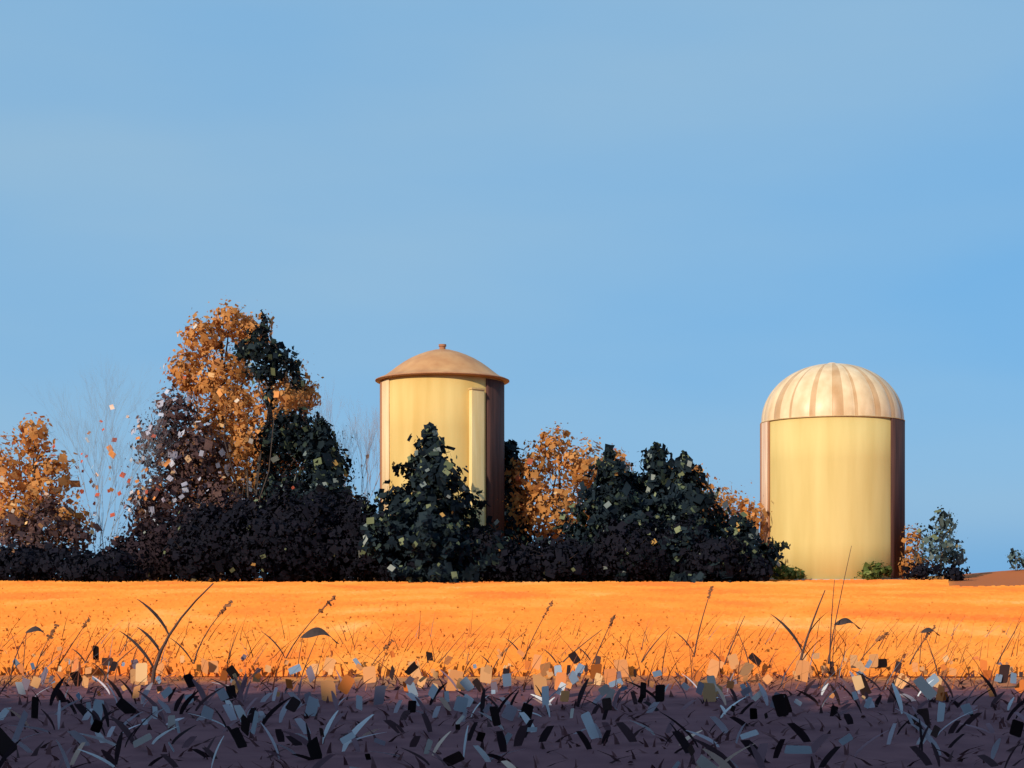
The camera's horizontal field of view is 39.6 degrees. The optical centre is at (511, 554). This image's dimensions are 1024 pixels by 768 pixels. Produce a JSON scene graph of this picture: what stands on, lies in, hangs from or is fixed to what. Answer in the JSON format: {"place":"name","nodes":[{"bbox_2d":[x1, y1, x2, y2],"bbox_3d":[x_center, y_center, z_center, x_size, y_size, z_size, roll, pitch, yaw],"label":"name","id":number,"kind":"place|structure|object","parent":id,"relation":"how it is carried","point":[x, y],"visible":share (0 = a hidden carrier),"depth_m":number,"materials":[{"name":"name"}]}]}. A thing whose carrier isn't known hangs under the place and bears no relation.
{"place":"outdoors","nodes":[
{"label":"outdoors","id":0,"kind":"place"},
{"bbox_2d":[261,595,335,657],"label":"tall grass","id":1,"kind":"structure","parent":0,"point":[327,603],"depth_m":20.99,"materials":[{"name":"brown plant"}]},
{"bbox_2d":[0,579,1023,676],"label":"golden grass","id":2,"kind":"structure","parent":0,"point":[679,607],"depth_m":32.68,"materials":[{"name":"orange plant"}]},
{"bbox_2d":[0,569,1023,767],"bbox_3d":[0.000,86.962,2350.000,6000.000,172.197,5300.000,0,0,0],"label":"ground","id":3,"kind":"structure","parent":0,"point":[581,754],"depth_m":13.96,"materials":[{"name":"soil"}]},
{"bbox_2d":[10,634,26,681],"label":"tall grass","id":4,"kind":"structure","parent":3,"relation":"on","point":[12,669],"depth_m":18.99,"materials":[{"name":"brown plant"}]},
{"bbox_2d":[23,626,45,665],"bbox_3d":[-6.533,1.355,19.495,0.361,0.730,0.050,0,0,0],"label":"curled leaf plant","id":5,"kind":"object","parent":3,"relation":"on","point":[33,629],"visible":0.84,"depth_m":19.50,"materials":[{"name":"grey plant"}]},
{"bbox_2d":[34,624,58,675],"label":"tall grass","id":6,"kind":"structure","parent":3,"relation":"on","point":[51,635],"depth_m":19.49,"materials":[{"name":"brown plant"}]},
{"bbox_2d":[0,412,95,578],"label":"autumn tree","id":7,"kind":"object","parent":3,"relation":"on","point":[31,486],"visible":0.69,"depth_m":91.25,"materials":[{"name":"orange plant"}]},
{"bbox_2d":[0,533,95,580],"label":"shrub","id":8,"kind":"object","parent":3,"relation":"on","point":[33,559],"visible":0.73,"depth_m":84.91,"materials":[{"name":"black plant"}]},
{"bbox_2d":[0,491,102,575],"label":"mauve tree","id":9,"kind":"object","parent":3,"relation":"on","point":[71,533],"visible":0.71,"depth_m":89.49,"materials":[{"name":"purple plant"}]},
{"bbox_2d":[59,617,89,664],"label":"tall grass","id":10,"kind":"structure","parent":3,"relation":"on","point":[85,624],"depth_m":19.99,"materials":[{"name":"brown plant"}]},
{"bbox_2d":[73,634,105,662],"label":"tall grass","id":11,"kind":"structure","parent":3,"relation":"on","point":[79,654],"depth_m":19.99,"materials":[{"name":"brown plant"}]},
{"bbox_2d":[21,355,178,554],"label":"bare tree","id":12,"kind":"object","parent":3,"relation":"on","point":[111,453],"visible":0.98,"depth_m":91.81,"materials":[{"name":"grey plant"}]},
{"bbox_2d":[42,547,172,582],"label":"shrub","id":13,"kind":"object","parent":3,"relation":"on","point":[117,564],"visible":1,"depth_m":82.74,"materials":[{"name":"black plant"}]},
{"bbox_2d":[93,640,143,681],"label":"tall grass","id":14,"kind":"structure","parent":3,"relation":"on","point":[117,662],"depth_m":18.99,"materials":[{"name":"brown plant"}]},
{"bbox_2d":[90,519,177,580],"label":"shrub","id":15,"kind":"object","parent":3,"relation":"on","point":[126,541],"visible":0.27,"depth_m":87.13,"materials":[{"name":"black plant"}]},
{"bbox_2d":[120,583,213,683],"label":"tall grass","id":16,"kind":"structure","parent":3,"relation":"on","point":[152,640],"depth_m":18.48,"materials":[{"name":"brown plant"}]},
{"bbox_2d":[121,500,217,580],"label":"shrub","id":17,"kind":"object","parent":3,"relation":"on","point":[160,532],"visible":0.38,"depth_m":86.98,"materials":[{"name":"black plant"}]},
{"bbox_2d":[110,383,259,540],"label":"mauve tree","id":18,"kind":"object","parent":3,"relation":"on","point":[183,451],"visible":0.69,"depth_m":94.89,"materials":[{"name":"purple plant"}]},
{"bbox_2d":[169,600,232,667],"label":"tall grass","id":19,"kind":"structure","parent":3,"relation":"on","point":[225,606],"depth_m":19.99,"materials":[{"name":"brown plant"}]},
{"bbox_2d":[155,477,264,581],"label":"shrub","id":20,"kind":"object","parent":3,"relation":"on","point":[198,535],"visible":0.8,"depth_m":82.52,"materials":[{"name":"black plant"}]},
{"bbox_2d":[130,295,323,578],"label":"autumn tree","id":21,"kind":"object","parent":3,"relation":"on","point":[218,369],"visible":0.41,"depth_m":98.24,"materials":[{"name":"orange plant"}]},
{"bbox_2d":[226,634,236,663],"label":"tall grass","id":22,"kind":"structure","parent":3,"relation":"on","point":[230,651],"depth_m":19.99,"materials":[{"name":"brown plant"}]},
{"bbox_2d":[187,473,326,581],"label":"shrub","id":23,"kind":"object","parent":3,"relation":"on","point":[257,523],"visible":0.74,"depth_m":82.09,"materials":[{"name":"black plant"}]},
{"bbox_2d":[213,383,313,573],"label":"autumn tree","id":24,"kind":"object","parent":3,"relation":"on","point":[245,441],"visible":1,"depth_m":93.04,"materials":[{"name":"orange plant"}]},
{"bbox_2d":[241,451,347,581],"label":"shrub","id":25,"kind":"object","parent":3,"relation":"on","point":[315,501],"visible":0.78,"depth_m":82.35,"materials":[{"name":"black plant"}]},
{"bbox_2d":[228,309,376,511],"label":"spruce tree","id":26,"kind":"object","parent":3,"relation":"on","point":[292,439],"visible":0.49,"depth_m":94.89,"materials":[{"name":"green plant"}]},
{"bbox_2d":[301,630,320,676],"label":"tall grass","id":27,"kind":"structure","parent":3,"relation":"on","point":[308,658],"depth_m":19.50,"materials":[{"name":"brown plant"}]},
{"bbox_2d":[296,627,338,678],"bbox_3d":[-2.659,1.362,19.495,0.597,0.718,0.050,0,0,0],"label":"curled leaf plant","id":28,"kind":"object","parent":3,"relation":"on","point":[314,632],"visible":0.87,"depth_m":19.50,"materials":[{"name":"grey plant"}]},
{"bbox_2d":[294,416,367,578],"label":"spruce tree","id":29,"kind":"object","parent":3,"relation":"on","point":[319,466],"visible":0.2,"depth_m":90.45,"materials":[{"name":"green plant"}]},
{"bbox_2d":[287,383,379,500],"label":"bare shrub","id":30,"kind":"object","parent":3,"relation":"on","point":[367,448],"visible":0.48,"depth_m":96.67,"materials":[{"name":"grey plant"}]},
{"bbox_2d":[288,459,386,581],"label":"shrub","id":31,"kind":"object","parent":3,"relation":"on","point":[353,519],"visible":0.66,"depth_m":82.62,"materials":[{"name":"black plant"}]},
{"bbox_2d":[336,512,407,581],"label":"shrub","id":32,"kind":"object","parent":3,"relation":"on","point":[374,572],"visible":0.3,"depth_m":82.70,"materials":[{"name":"black plant"}]},
{"bbox_2d":[371,639,394,665],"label":"tall grass","id":33,"kind":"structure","parent":3,"relation":"on","point":[386,646],"depth_m":19.50,"materials":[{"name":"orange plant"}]},
{"bbox_2d":[372,551,427,581],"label":"shrub","id":34,"kind":"object","parent":3,"relation":"on","point":[411,564],"visible":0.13,"depth_m":82.48,"materials":[{"name":"black plant"}]},
{"bbox_2d":[358,422,513,582],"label":"spruce tree","id":35,"kind":"object","parent":3,"relation":"on","point":[428,511],"visible":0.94,"depth_m":81.91,"materials":[{"name":"green plant"}]},
{"bbox_2d":[375,344,508,579],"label":"capped silo","id":36,"kind":"object","parent":3,"relation":"on","point":[456,398],"visible":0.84,"depth_m":89.70,"materials":[{"name":"beige metal"}]},
{"bbox_2d":[437,633,463,662],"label":"tall grass","id":37,"kind":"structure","parent":3,"relation":"on","point":[448,651],"depth_m":20.00,"materials":[{"name":"brown plant"}]},
{"bbox_2d":[437,524,518,581],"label":"shrub","id":38,"kind":"object","parent":3,"relation":"on","point":[486,539],"visible":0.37,"depth_m":82.92,"materials":[{"name":"black plant"}]},
{"bbox_2d":[12,702,944,767],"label":"grey leaves","id":39,"kind":"object","parent":3,"relation":"on","point":[702,761],"visible":0.93,"depth_m":12.29,"materials":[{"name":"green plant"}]},
{"bbox_2d":[15,675,972,729],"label":"grey leaves","id":40,"kind":"object","parent":3,"relation":"on","point":[926,689],"visible":0.9,"depth_m":15.24,"materials":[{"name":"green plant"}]},
{"bbox_2d":[482,631,525,668],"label":"tall grass","id":41,"kind":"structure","parent":3,"relation":"on","point":[502,653],"depth_m":20.00,"materials":[{"name":"brown plant"}]},
{"bbox_2d":[0,669,1023,767],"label":"crossing blades","id":42,"kind":"object","parent":3,"relation":"on","point":[722,760],"visible":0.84,"depth_m":13.38,"materials":[{"name":"plant"}]},
{"bbox_2d":[0,667,1023,767],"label":"dark stubble","id":43,"kind":"object","parent":3,"relation":"on","point":[464,763],"visible":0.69,"depth_m":14.16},
{"bbox_2d":[0,645,1023,765],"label":"black leaves","id":44,"kind":"object","parent":3,"relation":"on","point":[782,705],"visible":0.88,"depth_m":14.51,"materials":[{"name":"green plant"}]},
{"bbox_2d":[0,610,1023,690],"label":"dry stems","id":45,"kind":"object","parent":3,"relation":"on","point":[648,676],"visible":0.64,"depth_m":19.38,"materials":[{"name":"orange plant"}]},
{"bbox_2d":[12,654,1016,700],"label":"slate leaves","id":46,"kind":"object","parent":3,"relation":"on","point":[466,684],"visible":0.77,"depth_m":17.57,"materials":[{"name":"grey plant"}]},
{"bbox_2d":[474,541,561,582],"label":"shrub","id":47,"kind":"object","parent":3,"relation":"on","point":[512,564],"visible":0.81,"depth_m":82.34,"materials":[{"name":"black plant"}]},
{"bbox_2d":[504,439,535,551],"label":"spruce tree","id":48,"kind":"object","parent":3,"relation":"on","point":[510,450],"visible":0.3,"depth_m":94.06,"materials":[{"name":"green plant"}]},
{"bbox_2d":[17,653,1023,701],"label":"peach leaves","id":49,"kind":"object","parent":3,"relation":"on","point":[138,674],"visible":0.74,"depth_m":17.90,"materials":[{"name":"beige plant"}]},
{"bbox_2d":[31,646,1018,699],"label":"peach leaves","id":50,"kind":"object","parent":3,"relation":"on","point":[767,679],"visible":0.78,"depth_m":18.16,"materials":[{"name":"orange plant"}]},
{"bbox_2d":[506,600,552,658],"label":"tall grass","id":51,"kind":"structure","parent":3,"relation":"on","point":[550,604],"depth_m":21.00,"materials":[{"name":"brown plant"}]},
{"bbox_2d":[499,530,608,581],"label":"shrub","id":52,"kind":"object","parent":3,"relation":"on","point":[559,564],"visible":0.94,"depth_m":82.27,"materials":[{"name":"black plant"}]},
{"bbox_2d":[497,422,636,544],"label":"autumn tree","id":53,"kind":"object","parent":3,"relation":"on","point":[558,497],"visible":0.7,"depth_m":93.50,"materials":[{"name":"orange plant"}]},
{"bbox_2d":[545,629,602,662],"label":"tall grass","id":54,"kind":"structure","parent":3,"relation":"on","point":[575,650],"depth_m":20.49,"materials":[{"name":"brown plant"}]},
{"bbox_2d":[578,615,615,663],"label":"tall grass","id":55,"kind":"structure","parent":3,"relation":"on","point":[611,622],"depth_m":20.49,"materials":[{"name":"brown plant"}]},
{"bbox_2d":[533,444,681,581],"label":"spruce tree","id":56,"kind":"object","parent":3,"relation":"on","point":[610,497],"visible":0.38,"depth_m":85.00,"materials":[{"name":"green plant"}]},
{"bbox_2d":[568,503,694,581],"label":"shrub","id":57,"kind":"object","parent":3,"relation":"on","point":[638,546],"visible":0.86,"depth_m":82.40,"materials":[{"name":"black plant"}]},
{"bbox_2d":[629,472,668,580],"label":"spruce tree","id":58,"kind":"object","parent":3,"relation":"on","point":[637,481],"visible":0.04,"depth_m":86.65,"materials":[{"name":"green plant"}]},
{"bbox_2d":[637,627,669,668],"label":"tall grass","id":59,"kind":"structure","parent":3,"relation":"on","point":[644,658],"depth_m":19.99,"materials":[{"name":"brown plant"}]},
{"bbox_2d":[629,441,718,551],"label":"spruce tree","id":60,"kind":"object","parent":3,"relation":"on","point":[655,464],"visible":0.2,"depth_m":87.40,"materials":[{"name":"green plant"}]},
{"bbox_2d":[635,513,716,581],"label":"shrub","id":61,"kind":"object","parent":3,"relation":"on","point":[684,549],"visible":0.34,"depth_m":83.14,"materials":[{"name":"black plant"}]},
{"bbox_2d":[617,450,735,582],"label":"spruce tree","id":62,"kind":"object","parent":3,"relation":"on","point":[685,494],"visible":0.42,"depth_m":84.62,"materials":[{"name":"green plant"}]},
{"bbox_2d":[676,586,723,656],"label":"tall grass","id":63,"kind":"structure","parent":3,"relation":"on","point":[710,590],"depth_m":21.49,"materials":[{"name":"brown plant"}]},
{"bbox_2d":[677,521,760,581],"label":"shrub","id":64,"kind":"object","parent":3,"relation":"on","point":[723,548],"visible":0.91,"depth_m":82.28,"materials":[{"name":"black plant"}]},
{"bbox_2d":[672,463,772,538],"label":"autumn tree","id":65,"kind":"object","parent":3,"relation":"on","point":[742,508],"visible":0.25,"depth_m":93.08,"materials":[{"name":"orange plant"}]},
{"bbox_2d":[710,616,744,664],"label":"tall grass","id":66,"kind":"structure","parent":3,"relation":"on","point":[731,645],"depth_m":19.99,"materials":[{"name":"brown plant"}]},
{"bbox_2d":[736,629,748,662],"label":"tall grass","id":67,"kind":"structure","parent":3,"relation":"on","point":[744,648],"depth_m":20.00,"materials":[{"name":"brown plant"}]},
{"bbox_2d":[710,511,790,582],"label":"spruce tree","id":68,"kind":"object","parent":3,"relation":"on","point":[744,528],"visible":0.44,"depth_m":84.18,"materials":[{"name":"green plant"}]},
{"bbox_2d":[734,553,773,581],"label":"shrub","id":69,"kind":"object","parent":3,"relation":"on","point":[758,571],"visible":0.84,"depth_m":82.99,"materials":[{"name":"black plant"}]},
{"bbox_2d":[772,564,804,579],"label":"bush","id":70,"kind":"object","parent":3,"relation":"on","point":[790,573],"visible":0.84,"depth_m":89.66,"materials":[{"name":"green plant"}]},
{"bbox_2d":[771,590,825,680],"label":"tall grass","id":71,"kind":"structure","parent":3,"relation":"on","point":[793,636],"depth_m":18.99,"materials":[{"name":"brown plant"}]},
{"bbox_2d":[760,362,905,579],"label":"domed silo","id":72,"kind":"object","parent":3,"relation":"on","point":[832,461],"visible":0.94,"depth_m":91.06,"materials":[{"name":"metal"}]},
{"bbox_2d":[828,546,854,660],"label":"tall grass","id":73,"kind":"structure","parent":3,"relation":"on","point":[837,609],"depth_m":20.00,"materials":[{"name":"brown plant"}]},
{"bbox_2d":[829,580,857,675],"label":"tall grass","id":74,"kind":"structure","parent":3,"relation":"on","point":[830,632],"depth_m":19.79,"materials":[{"name":"brown plant"}]},
{"bbox_2d":[832,618,860,660],"bbox_3d":[4.700,1.308,19.995,0.420,0.825,0.050,0,0,0],"label":"curled leaf plant","id":75,"kind":"object","parent":3,"relation":"on","point":[842,621],"visible":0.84,"depth_m":20.00,"materials":[{"name":"grey plant"}]},
{"bbox_2d":[854,560,894,579],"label":"bush","id":76,"kind":"object","parent":3,"relation":"on","point":[877,571],"visible":0.98,"depth_m":89.65,"materials":[{"name":"green plant"}]},
{"bbox_2d":[860,632,888,660],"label":"tall grass","id":77,"kind":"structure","parent":3,"relation":"on","point":[880,638],"depth_m":20.00,"materials":[{"name":"plant"}]},
{"bbox_2d":[898,523,928,579],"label":"bush","id":78,"kind":"object","parent":3,"relation":"on","point":[909,549],"visible":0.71,"depth_m":92.21,"materials":[{"name":"orange plant"}]},
{"bbox_2d":[909,625,935,664],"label":"tall grass","id":79,"kind":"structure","parent":3,"relation":"on","point":[927,633],"depth_m":19.99,"materials":[{"name":"brown plant"}]},
{"bbox_2d":[919,628,939,663],"bbox_3d":[5.869,1.376,19.995,0.302,0.688,0.050,0,0,0],"label":"curled leaf plant","id":80,"kind":"object","parent":3,"relation":"on","point":[925,630],"visible":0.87,"depth_m":20.00,"materials":[{"name":"grey plant"}]},
{"bbox_2d":[925,636,939,675],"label":"tall grass","id":81,"kind":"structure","parent":3,"relation":"on","point":[933,658],"depth_m":19.50,"materials":[{"name":"brown plant"}]},
{"bbox_2d":[900,561,970,580],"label":"bush","id":82,"kind":"object","parent":3,"relation":"on","point":[922,571],"visible":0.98,"depth_m":88.62,"materials":[{"name":"black plant"}]},
{"bbox_2d":[905,505,967,578],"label":"tree","id":83,"kind":"object","parent":3,"relation":"on","point":[949,547],"visible":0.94,"depth_m":90.83,"materials":[{"name":"green plant"}]},
{"bbox_2d":[996,622,1019,663],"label":"tall grass","id":84,"kind":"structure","parent":3,"relation":"on","point":[1006,646],"depth_m":20.00,"materials":[{"name":"brown plant"}]},
{"bbox_2d":[1005,548,1023,570],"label":"bush","id":85,"kind":"object","parent":3,"relation":"on","point":[1011,556],"visible":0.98,"depth_m":96.32,"materials":[{"name":"green plant"}]},
{"bbox_2d":[0,0,1023,576],"label":"sky","id":86,"kind":"structure","parent":0,"point":[645,218],"materials":[{"name":"blue"}]}
]}

